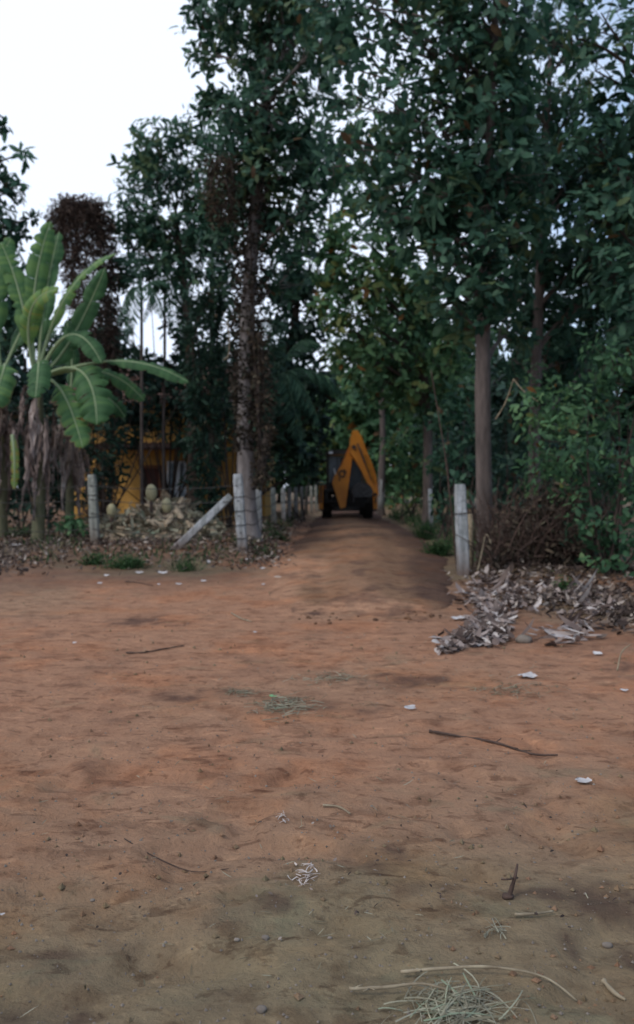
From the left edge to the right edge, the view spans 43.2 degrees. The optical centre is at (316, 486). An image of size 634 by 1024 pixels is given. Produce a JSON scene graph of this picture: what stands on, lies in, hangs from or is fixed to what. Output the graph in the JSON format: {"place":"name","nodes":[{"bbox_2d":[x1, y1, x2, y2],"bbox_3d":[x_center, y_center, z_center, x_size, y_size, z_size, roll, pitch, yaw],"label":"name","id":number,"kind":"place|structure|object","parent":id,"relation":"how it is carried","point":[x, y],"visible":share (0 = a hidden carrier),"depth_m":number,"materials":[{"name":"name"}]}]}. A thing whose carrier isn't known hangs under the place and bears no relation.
{"place":"outdoors","nodes":[
{"label":"outdoors","id":0,"kind":"place"},
{"bbox_2d":[0,488,633,1023],"bbox_3d":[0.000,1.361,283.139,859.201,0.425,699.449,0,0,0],"label":"ground","id":1,"kind":"structure","parent":0,"point":[68,600],"depth_m":3.83,"materials":[{"name":"soil"}]},
{"bbox_2d":[0,238,23,536],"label":"banana plant","id":2,"kind":"object","parent":1,"relation":"on","point":[8,382],"visible":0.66,"depth_m":20.06,"materials":[{"name":"green plant"}]},
{"bbox_2d":[0,328,26,497],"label":"tree","id":3,"kind":"object","parent":1,"relation":"on","point":[16,367],"visible":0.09,"depth_m":42.50,"materials":[{"name":"green plant"}]},
{"bbox_2d":[0,115,41,358],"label":"broadleaf tree","id":4,"kind":"object","parent":1,"relation":"on","point":[10,225],"visible":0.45,"depth_m":24.97,"materials":[{"name":"green plant"}]},
{"bbox_2d":[4,521,56,537],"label":"weed clump","id":5,"kind":"object","parent":1,"relation":"on","point":[20,533],"visible":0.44,"depth_m":20.62,"materials":[{"name":"green plant"}]},
{"bbox_2d":[0,327,68,507],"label":"tree","id":6,"kind":"object","parent":1,"relation":"on","point":[23,378],"visible":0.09,"depth_m":43.38,"materials":[{"name":"green plant"}]},
{"bbox_2d":[7,392,87,530],"bbox_3d":[-7.964,-0.729,22.756,3.678,4.062,2.349,0,0,0],"label":"bush","id":7,"kind":"object","parent":1,"relation":"on","point":[21,446],"visible":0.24,"depth_m":22.48,"materials":[{"name":"green plant"}]},
{"bbox_2d":[53,511,88,539],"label":"broad leaved plant","id":8,"kind":"object","parent":1,"relation":"on","point":[68,524],"visible":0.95,"depth_m":19.15,"materials":[{"name":"green plant"}]},
{"bbox_2d":[40,192,125,522],"bbox_3d":[-7.548,-3.896,26.031,2.707,11.409,2.632,0,0,0],"label":"creeper-covered tree","id":9,"kind":"object","parent":1,"relation":"on","point":[86,219],"visible":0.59,"depth_m":25.56,"materials":[{"name":"brown plant"}]},
{"bbox_2d":[50,320,126,534],"bbox_3d":[-5.923,-1.490,20.605,1.672,5.844,1.799,0,0,0],"label":"banana plant","id":10,"kind":"object","parent":1,"relation":"on","point":[73,464],"visible":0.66,"depth_m":20.37,"materials":[{"name":"green plant"}]},
{"bbox_2d":[35,313,143,476],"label":"tree","id":11,"kind":"object","parent":1,"relation":"on","point":[55,336],"visible":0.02,"depth_m":47.75,"materials":[{"name":"green plant"}]},
{"bbox_2d":[87,474,100,544],"bbox_3d":[-5.153,0.663,18.500,0.294,1.878,0.228,0,0,0],"label":"fence post","id":12,"kind":"object","parent":1,"relation":"on","point":[94,524],"visible":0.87,"depth_m":18.41,"materials":[{"name":"concrete"}]},
{"bbox_2d":[0,529,235,535],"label":"barbed wire","id":13,"kind":"object","parent":12,"relation":"attached to","point":[105,530],"visible":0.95,"depth_m":18.33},
{"bbox_2d":[0,221,188,540],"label":"banana plant","id":14,"kind":"object","parent":1,"relation":"on","point":[33,293],"visible":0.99,"depth_m":19.29,"materials":[{"name":"green plant"}]},
{"bbox_2d":[10,434,18,488],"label":"yellow leaf","id":15,"kind":"object","parent":14,"relation":"hanging from","point":[14,457],"visible":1,"depth_m":19.08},
{"bbox_2d":[77,549,113,565],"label":"weed clump","id":16,"kind":"object","parent":1,"relation":"on","point":[95,561],"visible":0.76,"depth_m":15.30,"materials":[{"name":"green plant"}]},
{"bbox_2d":[90,550,164,570],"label":"weed clump","id":17,"kind":"object","parent":1,"relation":"on","point":[130,562],"visible":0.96,"depth_m":14.75,"materials":[{"name":"green plant"}]},
{"bbox_2d":[57,362,210,517],"bbox_3d":[-6.088,-1.497,26.009,2.812,5.508,5.268,0,0,38],"label":"bush","id":18,"kind":"object","parent":1,"relation":"on","point":[151,393],"visible":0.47,"depth_m":25.05,"materials":[{"name":"green plant"}]},
{"bbox_2d":[107,252,170,504],"bbox_3d":[-5.922,-3.187,25.887,2.324,9.089,1.811,0,0,0],"label":"areca palm","id":19,"kind":"object","parent":1,"relation":"on","point":[155,284],"visible":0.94,"depth_m":25.96,"materials":[{"name":"green plant"}]},
{"bbox_2d":[0,506,305,579],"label":"leaf litter","id":20,"kind":"object","parent":1,"relation":"on","point":[104,543],"visible":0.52,"depth_m":16.96,"materials":[{"name":"plant"}]},
{"bbox_2d":[102,516,210,540],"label":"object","id":21,"kind":"object","parent":1,"relation":"on","point":[148,533],"visible":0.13,"depth_m":19.62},
{"bbox_2d":[107,504,115,533],"bbox_3d":[-5.136,0.909,20.001,0.238,0.963,0.233,0,0,0],"label":"coconut","id":22,"kind":"object","parent":21,"relation":"on","point":[111,508],"visible":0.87,"depth_m":19.93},
{"bbox_2d":[146,484,156,517],"bbox_3d":[-4.185,0.657,20.199,0.284,1.427,0.284,0,0,0],"label":"coconut","id":23,"kind":"object","parent":21,"relation":"on","point":[151,494],"visible":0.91,"depth_m":20.11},
{"bbox_2d":[83,495,229,541],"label":"dry scraps","id":24,"kind":"object","parent":21,"relation":"on","point":[195,513],"visible":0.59,"depth_m":19.73,"materials":[{"name":"plant"}]},
{"bbox_2d":[162,498,171,514],"bbox_3d":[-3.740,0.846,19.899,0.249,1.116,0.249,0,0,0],"label":"coconut","id":25,"kind":"object","parent":21,"relation":"on","point":[166,505],"visible":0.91,"depth_m":19.82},
{"bbox_2d":[49,366,274,518],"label":"yellow house","id":26,"kind":"structure","parent":1,"relation":"on","point":[135,483],"depth_m":30.00,"materials":[{"name":"paint"}]},
{"bbox_2d":[144,468,157,502],"bbox_3d":[-6.220,0.310,30.056,0.560,1.980,0.109,0,0,0],"label":"door","id":27,"kind":"structure","parent":26,"relation":"in","point":[155,470],"depth_m":30.05,"materials":[{"name":"metal"}]},
{"bbox_2d":[167,461,185,497],"bbox_3d":[-5.260,0.176,30.080,0.716,2.247,0.240,0,0,0],"label":"window frame","id":28,"kind":"structure","parent":26,"relation":"in","point":[178,470],"depth_m":29.97,"materials":[{"name":"white paint"}]},
{"bbox_2d":[135,242,192,488],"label":"areca palm","id":29,"kind":"object","parent":1,"relation":"on","point":[173,284],"visible":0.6,"depth_m":26.95,"materials":[{"name":"green plant"}]},
{"bbox_2d":[124,838,228,871],"bbox_3d":[-0.587,1.526,3.272,0.543,0.054,0.016,0,0,29],"label":"stick","id":30,"kind":"object","parent":1,"relation":"on","point":[172,864],"visible":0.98,"depth_m":3.27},
{"bbox_2d":[106,113,247,507],"bbox_3d":[-4.669,-5.603,27.055,5.205,13.905,2.990,0,0,0],"label":"broadleaf tree","id":31,"kind":"object","parent":1,"relation":"on","point":[145,229],"visible":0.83,"depth_m":26.64,"materials":[{"name":"green plant"}]},
{"bbox_2d":[166,555,209,572],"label":"weed clump","id":32,"kind":"object","parent":1,"relation":"on","point":[190,567],"visible":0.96,"depth_m":14.17,"materials":[{"name":"green plant"}]},
{"bbox_2d":[96,228,291,502],"bbox_3d":[-4.185,-3.933,27.569,6.883,10.390,2.445,0,0,0],"label":"bush","id":33,"kind":"object","parent":1,"relation":"on","point":[134,440],"visible":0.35,"depth_m":27.37,"materials":[{"name":"green plant"}]},
{"bbox_2d":[170,493,232,549],"bbox_3d":[-2.581,0.910,17.055,1.568,1.518,0.178,0,0,-4],"label":"concrete brace","id":34,"kind":"object","parent":1,"relation":"on","point":[199,525],"visible":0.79,"depth_m":17.00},
{"bbox_2d":[176,278,231,523],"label":"creeper column","id":35,"kind":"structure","parent":1,"relation":"on","point":[211,303],"depth_m":22.76,"materials":[{"name":"green plant"}]},
{"bbox_2d":[175,421,233,510],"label":"bush","id":36,"kind":"object","parent":1,"relation":"on","point":[229,449],"visible":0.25,"depth_m":26.14,"materials":[{"name":"green plant"}]},
{"bbox_2d":[189,222,236,501],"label":"areca palm","id":37,"kind":"object","parent":1,"relation":"on","point":[198,267],"visible":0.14,"depth_m":27.61,"materials":[{"name":"green plant"}]},
{"bbox_2d":[164,283,299,527],"bbox_3d":[-2.641,-2.498,24.437,4.299,7.590,2.549,0,0,0],"label":"tree","id":38,"kind":"object","parent":1,"relation":"on","point":[229,508],"visible":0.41,"depth_m":24.46,"materials":[{"name":"green plant"}]},
{"bbox_2d":[233,474,247,552],"bbox_3d":[-1.617,0.685,17.000,0.321,1.909,0.240,0,0,0],"label":"fence post","id":39,"kind":"object","parent":1,"relation":"on","point":[240,525],"visible":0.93,"depth_m":16.90,"materials":[{"name":"concrete"}]},
{"bbox_2d":[0,485,237,489],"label":"barbed wire","id":40,"kind":"object","parent":39,"relation":"attached to","point":[116,487],"visible":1,"depth_m":18.07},
{"bbox_2d":[0,499,238,503],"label":"barbed wire","id":41,"kind":"object","parent":39,"relation":"attached to","point":[119,502],"visible":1,"depth_m":18.14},
{"bbox_2d":[0,513,239,518],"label":"barbed wire","id":42,"kind":"object","parent":39,"relation":"attached to","point":[117,515],"visible":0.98,"depth_m":18.06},
{"bbox_2d":[256,489,261,532],"bbox_3d":[-1.553,0.768,21.500,0.169,1.477,0.166,0,0,0],"label":"fence post","id":43,"kind":"object","parent":1,"relation":"on","point":[259,501],"visible":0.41,"depth_m":21.43,"materials":[{"name":"concrete"}]},
{"bbox_2d":[169,0,365,540],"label":"tall tree","id":44,"kind":"object","parent":1,"relation":"on","point":[262,36],"visible":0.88,"depth_m":19.87,"materials":[{"name":"green plant"}]},
{"bbox_2d":[196,151,242,233],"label":"climbing vine","id":45,"kind":"object","parent":44,"relation":"attached to","point":[211,189],"visible":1,"depth_m":18.90,"materials":[{"name":"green plant"}]},
{"bbox_2d":[223,97,283,458],"bbox_3d":[-1.597,-5.241,20.121,1.578,9.123,1.424,0,0,-29],"label":"climbing vine","id":46,"kind":"object","parent":44,"relation":"attached to","point":[244,268],"visible":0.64,"depth_m":19.80,"materials":[{"name":"brown plant"}]},
{"bbox_2d":[246,328,280,492],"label":"climbing vine","id":47,"kind":"object","parent":44,"relation":"attached to","point":[261,473],"visible":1,"depth_m":19.62,"materials":[{"name":"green plant"}]},
{"bbox_2d":[2,503,532,564],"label":"verge grass","id":48,"kind":"structure","parent":1,"relation":"on","point":[411,519],"depth_m":18.36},
{"bbox_2d":[226,511,309,551],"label":"leaf litter","id":49,"kind":"object","parent":1,"relation":"on","point":[290,518],"visible":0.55,"depth_m":26.32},
{"bbox_2d":[270,487,276,523],"bbox_3d":[-1.354,0.766,25.000,0.196,1.465,0.174,0,0,0],"label":"fence post","id":50,"kind":"object","parent":1,"relation":"on","point":[273,502],"visible":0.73,"depth_m":24.92,"materials":[{"name":"concrete"}]},
{"bbox_2d":[227,339,324,502],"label":"tree","id":51,"kind":"object","parent":1,"relation":"on","point":[308,362],"visible":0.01,"depth_m":59.32,"materials":[{"name":"green plant"}]},
{"bbox_2d":[237,689,324,722],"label":"cut grass","id":52,"kind":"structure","parent":1,"relation":"on","point":[279,698],"depth_m":5.46,"materials":[{"name":"plant"}]},
{"bbox_2d":[281,488,285,521],"bbox_3d":[-1.167,0.777,28.000,0.179,1.476,0.163,0,0,0],"label":"fence post","id":53,"kind":"object","parent":1,"relation":"on","point":[283,508],"visible":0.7,"depth_m":27.93,"materials":[{"name":"concrete"}]},
{"bbox_2d":[255,441,320,521],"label":"bush","id":54,"kind":"object","parent":1,"relation":"on","point":[273,474],"visible":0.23,"depth_m":31.86,"materials":[{"name":"green plant"}]},
{"bbox_2d":[287,487,290,517],"bbox_3d":[-1.069,0.758,30.500,0.183,1.478,0.162,0,0,0],"label":"fence post","id":55,"kind":"object","parent":1,"relation":"on","point":[289,504],"visible":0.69,"depth_m":30.43,"materials":[{"name":"concrete"}]},
{"bbox_2d":[253,319,350,490],"bbox_3d":[-0.687,-2.042,25.584,3.352,6.832,2.150,0,0,-25],"label":"coconut palm","id":56,"kind":"object","parent":1,"relation":"on","point":[314,345],"visible":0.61,"depth_m":25.30,"materials":[{"name":"green plant"}]},
{"bbox_2d":[287,862,319,885],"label":"dry leaf scraps","id":57,"kind":"object","parent":1,"relation":"on","point":[305,871],"visible":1,"depth_m":3.08,"materials":[{"name":"beige plant"}]},
{"bbox_2d":[253,49,361,493],"bbox_3d":[-0.490,-7.133,28.334,4.010,16.987,4.066,0,0,-28],"label":"broadleaf tree","id":58,"kind":"object","parent":1,"relation":"on","point":[296,332],"visible":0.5,"depth_m":28.60,"materials":[{"name":"green plant"}]},
{"bbox_2d":[0,636,615,1018],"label":"straw scatter","id":59,"kind":"object","parent":1,"relation":"on","point":[301,819],"visible":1,"depth_m":3.72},
{"bbox_2d":[0,536,633,1023],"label":"soil crumbs","id":60,"kind":"object","parent":1,"relation":"on","point":[384,882],"visible":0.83,"depth_m":3.24,"materials":[{"name":"soil"}]},
{"bbox_2d":[0,578,633,1023],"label":"grit","id":61,"kind":"object","parent":1,"relation":"on","point":[312,908],"visible":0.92,"depth_m":2.77,"materials":[{"name":"stone"}]},
{"bbox_2d":[16,582,626,939],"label":"leaf crumbs","id":62,"kind":"object","parent":1,"relation":"on","point":[355,912],"visible":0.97,"depth_m":3.30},
{"bbox_2d":[275,369,379,502],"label":"tree","id":63,"kind":"object","parent":1,"relation":"on","point":[340,439],"visible":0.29,"depth_m":56.97,"materials":[{"name":"green plant"}]},
{"bbox_2d":[282,670,386,685],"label":"cut grass","id":64,"kind":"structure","parent":1,"relation":"on","point":[346,675],"depth_m":6.32,"materials":[{"name":"plant"}]},
{"bbox_2d":[319,335,395,500],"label":"tree","id":65,"kind":"object","parent":1,"relation":"on","point":[338,379],"visible":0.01,"depth_m":61.20,"materials":[{"name":"green plant"}]},
{"bbox_2d":[266,511,457,616],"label":"dirt lane","id":66,"kind":"structure","parent":1,"relation":"on","point":[352,562],"depth_m":12.98,"materials":[{"name":"soil"}]},
{"bbox_2d":[318,430,378,517],"bbox_3d":[1.360,-0.476,37.301,2.620,3.806,7.202,0,0,0],"label":"backhoe loader","id":67,"kind":"object","parent":66,"relation":"on","point":[347,487],"visible":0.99,"depth_m":34.63,"materials":[{"name":"yellow metal"}]},
{"bbox_2d":[329,457,339,481],"bbox_3d":[0.800,-0.613,35.660,0.520,1.432,0.020,0,0,0],"label":"rear window","id":68,"kind":"structure","parent":67,"relation":"in","point":[334,462],"depth_m":35.65,"materials":[{"name":"grey glass"}]},
{"bbox_2d":[342,457,361,488],"bbox_3d":[1.540,-0.613,35.660,0.900,1.432,0.020,0,0,0],"label":"rear window","id":69,"kind":"structure","parent":67,"relation":"in","point":[355,472],"depth_m":35.65,"materials":[{"name":"grey glass"}]},
{"bbox_2d":[298,610,450,623],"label":"lane clods","id":70,"kind":"object","parent":66,"relation":"on","point":[431,615],"visible":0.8,"depth_m":9.19,"materials":[{"name":"soil"}]},
{"bbox_2d":[352,302,417,515],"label":"slender tree","id":71,"kind":"object","parent":1,"relation":"on","point":[381,491],"visible":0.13,"depth_m":40.86,"materials":[{"name":"green plant"}]},
{"bbox_2d":[331,377,446,503],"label":"tree","id":72,"kind":"object","parent":1,"relation":"on","point":[366,417],"visible":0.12,"depth_m":55.18,"materials":[{"name":"green plant"}]},
{"bbox_2d":[384,485,411,511],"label":"bush","id":73,"kind":"object","parent":1,"relation":"on","point":[390,501],"visible":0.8,"depth_m":39.95,"materials":[{"name":"green plant"}]},
{"bbox_2d":[294,111,503,525],"bbox_3d":[3.034,-5.058,26.832,7.656,13.156,4.526,0,0,-21],"label":"broadleaf tree","id":74,"kind":"object","parent":1,"relation":"on","point":[415,331],"visible":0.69,"depth_m":26.07,"materials":[{"name":"green plant"}]},
{"bbox_2d":[349,982,450,991],"bbox_3d":[0.245,1.484,2.364,0.300,0.021,0.036,0,0,0],"label":"stick","id":75,"kind":"object","parent":1,"relation":"on","point":[357,988],"visible":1,"depth_m":2.37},
{"bbox_2d":[379,419,462,519],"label":"tree","id":76,"kind":"object","parent":1,"relation":"on","point":[406,444],"visible":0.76,"depth_m":32.77,"materials":[{"name":"green plant"}]},
{"bbox_2d":[405,517,438,539],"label":"weed clump","id":77,"kind":"object","parent":1,"relation":"on","point":[423,534],"visible":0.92,"depth_m":22.73,"materials":[{"name":"green plant"}]},
{"bbox_2d":[369,344,475,506],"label":"tree","id":78,"kind":"object","parent":1,"relation":"on","point":[407,418],"visible":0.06,"depth_m":48.23,"materials":[{"name":"green plant"}]},
{"bbox_2d":[283,0,564,560],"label":"teak tree","id":79,"kind":"object","parent":1,"relation":"on","point":[468,190],"visible":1,"depth_m":14.90,"materials":[{"name":"green plant"}]},
{"bbox_2d":[428,489,432,526],"bbox_3d":[3.692,0.854,26.000,0.165,1.560,0.142,0,0,0],"label":"fence post","id":80,"kind":"object","parent":1,"relation":"on","point":[429,503],"visible":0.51,"depth_m":25.94,"materials":[{"name":"concrete"}]},
{"bbox_2d":[413,535,453,556],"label":"weed clump","id":81,"kind":"object","parent":1,"relation":"on","point":[439,548],"visible":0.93,"depth_m":17.24,"materials":[{"name":"green plant"}]},
{"bbox_2d":[431,370,456,570],"bbox_3d":[2.230,-0.217,14.063,0.507,3.704,0.101,0,0,24],"label":"bare pole","id":82,"kind":"object","parent":1,"relation":"on","point":[447,475],"visible":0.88,"depth_m":13.99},
{"bbox_2d":[419,376,493,542],"bbox_3d":[3.918,-0.779,21.242,1.766,4.600,2.879,0,0,41],"label":"bush","id":83,"kind":"object","parent":1,"relation":"on","point":[433,467],"visible":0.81,"depth_m":20.97,"materials":[{"name":"green plant"}]},
{"bbox_2d":[378,963,536,1023],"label":"straw pile","id":84,"kind":"object","parent":1,"relation":"on","point":[446,1009],"visible":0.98,"depth_m":2.29,"materials":[{"name":"plant"}]},
{"bbox_2d":[453,484,469,575],"bbox_3d":[2.432,0.847,13.400,0.274,1.775,0.228,0,0,0],"label":"fence post","id":85,"kind":"object","parent":1,"relation":"on","point":[462,545],"visible":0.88,"depth_m":13.31,"materials":[{"name":"concrete"}]},
{"bbox_2d":[413,355,512,504],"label":"tree","id":86,"kind":"object","parent":1,"relation":"on","point":[459,467],"visible":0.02,"depth_m":43.72,"materials":[{"name":"green plant"}]},
{"bbox_2d":[468,514,473,570],"bbox_3d":[2.677,1.045,13.898,0.115,1.132,0.117,0,0,0],"label":"wooden stake","id":87,"kind":"object","parent":1,"relation":"on","point":[471,539],"visible":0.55,"depth_m":13.85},
{"bbox_2d":[401,965,576,1000],"bbox_3d":[0.518,1.495,2.445,0.523,0.057,0.071,0,0,10],"label":"stick","id":88,"kind":"object","parent":1,"relation":"on","point":[406,971],"visible":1,"depth_m":2.45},
{"bbox_2d":[429,729,557,755],"bbox_3d":[1.019,1.502,4.716,0.807,0.052,0.041,0,0,37],"label":"stick","id":89,"kind":"object","parent":1,"relation":"on","point":[476,738],"visible":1,"depth_m":4.69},
{"bbox_2d":[484,918,508,938],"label":"dried roots","id":90,"kind":"object","parent":1,"relation":"on","point":[498,930],"visible":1,"depth_m":2.69,"materials":[{"name":"plant"}]},
{"bbox_2d":[501,864,517,899],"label":"dead stem","id":91,"kind":"object","parent":1,"relation":"on","point":[508,895],"visible":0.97,"depth_m":2.94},
{"bbox_2d":[472,400,554,525],"bbox_3d":[4.503,-0.348,18.600,1.837,3.459,2.275,0,0,24],"label":"bush","id":92,"kind":"object","parent":1,"relation":"on","point":[516,453],"visible":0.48,"depth_m":18.80,"materials":[{"name":"green plant"}]},
{"bbox_2d":[469,675,568,697],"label":"cut grass","id":93,"kind":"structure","parent":1,"relation":"on","point":[516,691],"depth_m":5.95,"materials":[{"name":"plant"}]},
{"bbox_2d":[515,634,531,643],"bbox_3d":[2.019,1.498,7.813,0.169,0.100,0.137,0,0,0],"label":"stone","id":94,"kind":"object","parent":1,"relation":"on","point":[523,638],"visible":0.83,"depth_m":7.77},
{"bbox_2d":[415,416,633,517],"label":"bush","id":95,"kind":"object","parent":1,"relation":"on","point":[495,449],"visible":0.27,"depth_m":29.89,"materials":[{"name":"green plant"}]},
{"bbox_2d":[425,475,633,569],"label":"dry brush","id":96,"kind":"object","parent":1,"relation":"on","point":[504,538],"visible":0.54,"depth_m":13.54,"materials":[{"name":"plant"}]},
{"bbox_2d":[483,493,600,569],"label":"tangled dry twigs","id":97,"kind":"object","parent":96,"relation":"on","point":[551,551],"visible":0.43,"depth_m":13.42,"materials":[{"name":"brown plant"}]},
{"bbox_2d":[431,557,633,654],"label":"dry leaf heap","id":98,"kind":"object","parent":1,"relation":"on","point":[489,628],"visible":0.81,"depth_m":9.20,"materials":[{"name":"plant"}]},
{"bbox_2d":[451,348,615,510],"bbox_3d":[11.786,-3.124,40.724,9.382,9.075,9.207,0,0,0],"label":"tree","id":99,"kind":"object","parent":1,"relation":"on","point":[499,393],"visible":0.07,"depth_m":39.14,"materials":[{"name":"green plant"}]},
{"bbox_2d":[514,910,553,915],"bbox_3d":[0.767,1.502,2.814,0.154,0.020,0.020,0,0,-15],"label":"stick","id":100,"kind":"object","parent":1,"relation":"on","point":[528,914],"visible":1,"depth_m":2.80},
{"bbox_2d":[447,550,633,637],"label":"leaf litter","id":101,"kind":"object","parent":1,"relation":"on","point":[614,618],"visible":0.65,"depth_m":10.97,"materials":[{"name":"plant"}]},
{"bbox_2d":[466,0,633,544],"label":"slender tree","id":102,"kind":"object","parent":1,"relation":"on","point":[549,277],"visible":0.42,"depth_m":17.95,"materials":[{"name":"green plant"}]},
{"bbox_2d":[486,566,613,645],"bbox_3d":[2.911,1.453,10.064,1.593,0.833,5.307,0,0,11],"label":"dry leaf heap","id":103,"kind":"object","parent":1,"relation":"on","point":[570,621],"visible":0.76,"depth_m":8.59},
{"bbox_2d":[506,359,618,564],"bbox_3d":[4.340,-0.433,14.389,1.900,3.723,1.906,0,0,0],"label":"bush","id":104,"kind":"object","parent":1,"relation":"on","point":[548,419],"visible":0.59,"depth_m":14.22,"materials":[{"name":"green plant"}]},
{"bbox_2d":[520,466,607,567],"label":"bush","id":105,"kind":"object","parent":1,"relation":"on","point":[557,499],"visible":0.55,"depth_m":13.57,"materials":[{"name":"green plant"}]},
{"bbox_2d":[551,575,577,590],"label":"weed clump","id":106,"kind":"object","parent":1,"relation":"on","point":[562,585],"visible":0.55,"depth_m":11.34,"materials":[{"name":"green plant"}]},
{"bbox_2d":[507,321,633,514],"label":"tree","id":107,"kind":"object","parent":1,"relation":"on","point":[610,439],"visible":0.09,"depth_m":33.74,"materials":[{"name":"green plant"}]},
{"bbox_2d":[525,325,633,576],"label":"bush","id":108,"kind":"object","parent":1,"relation":"on","point":[606,524],"visible":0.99,"depth_m":12.54,"materials":[{"name":"green plant"}]},
{"bbox_2d":[549,0,633,361],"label":"broadleaf tree","id":109,"kind":"object","parent":1,"relation":"on","point":[619,210],"visible":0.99,"depth_m":13.76,"materials":[{"name":"green plant"}]},
{"bbox_2d":[601,978,625,1000],"bbox_3d":[0.891,1.515,2.406,0.018,0.027,0.089,0,0,-23],"label":"stick","id":110,"kind":"object","parent":1,"relation":"on","point":[610,988],"visible":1,"depth_m":2.41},
{"bbox_2d":[0,0,633,487],"label":"sky","id":111,"kind":"structure","parent":0,"point":[75,75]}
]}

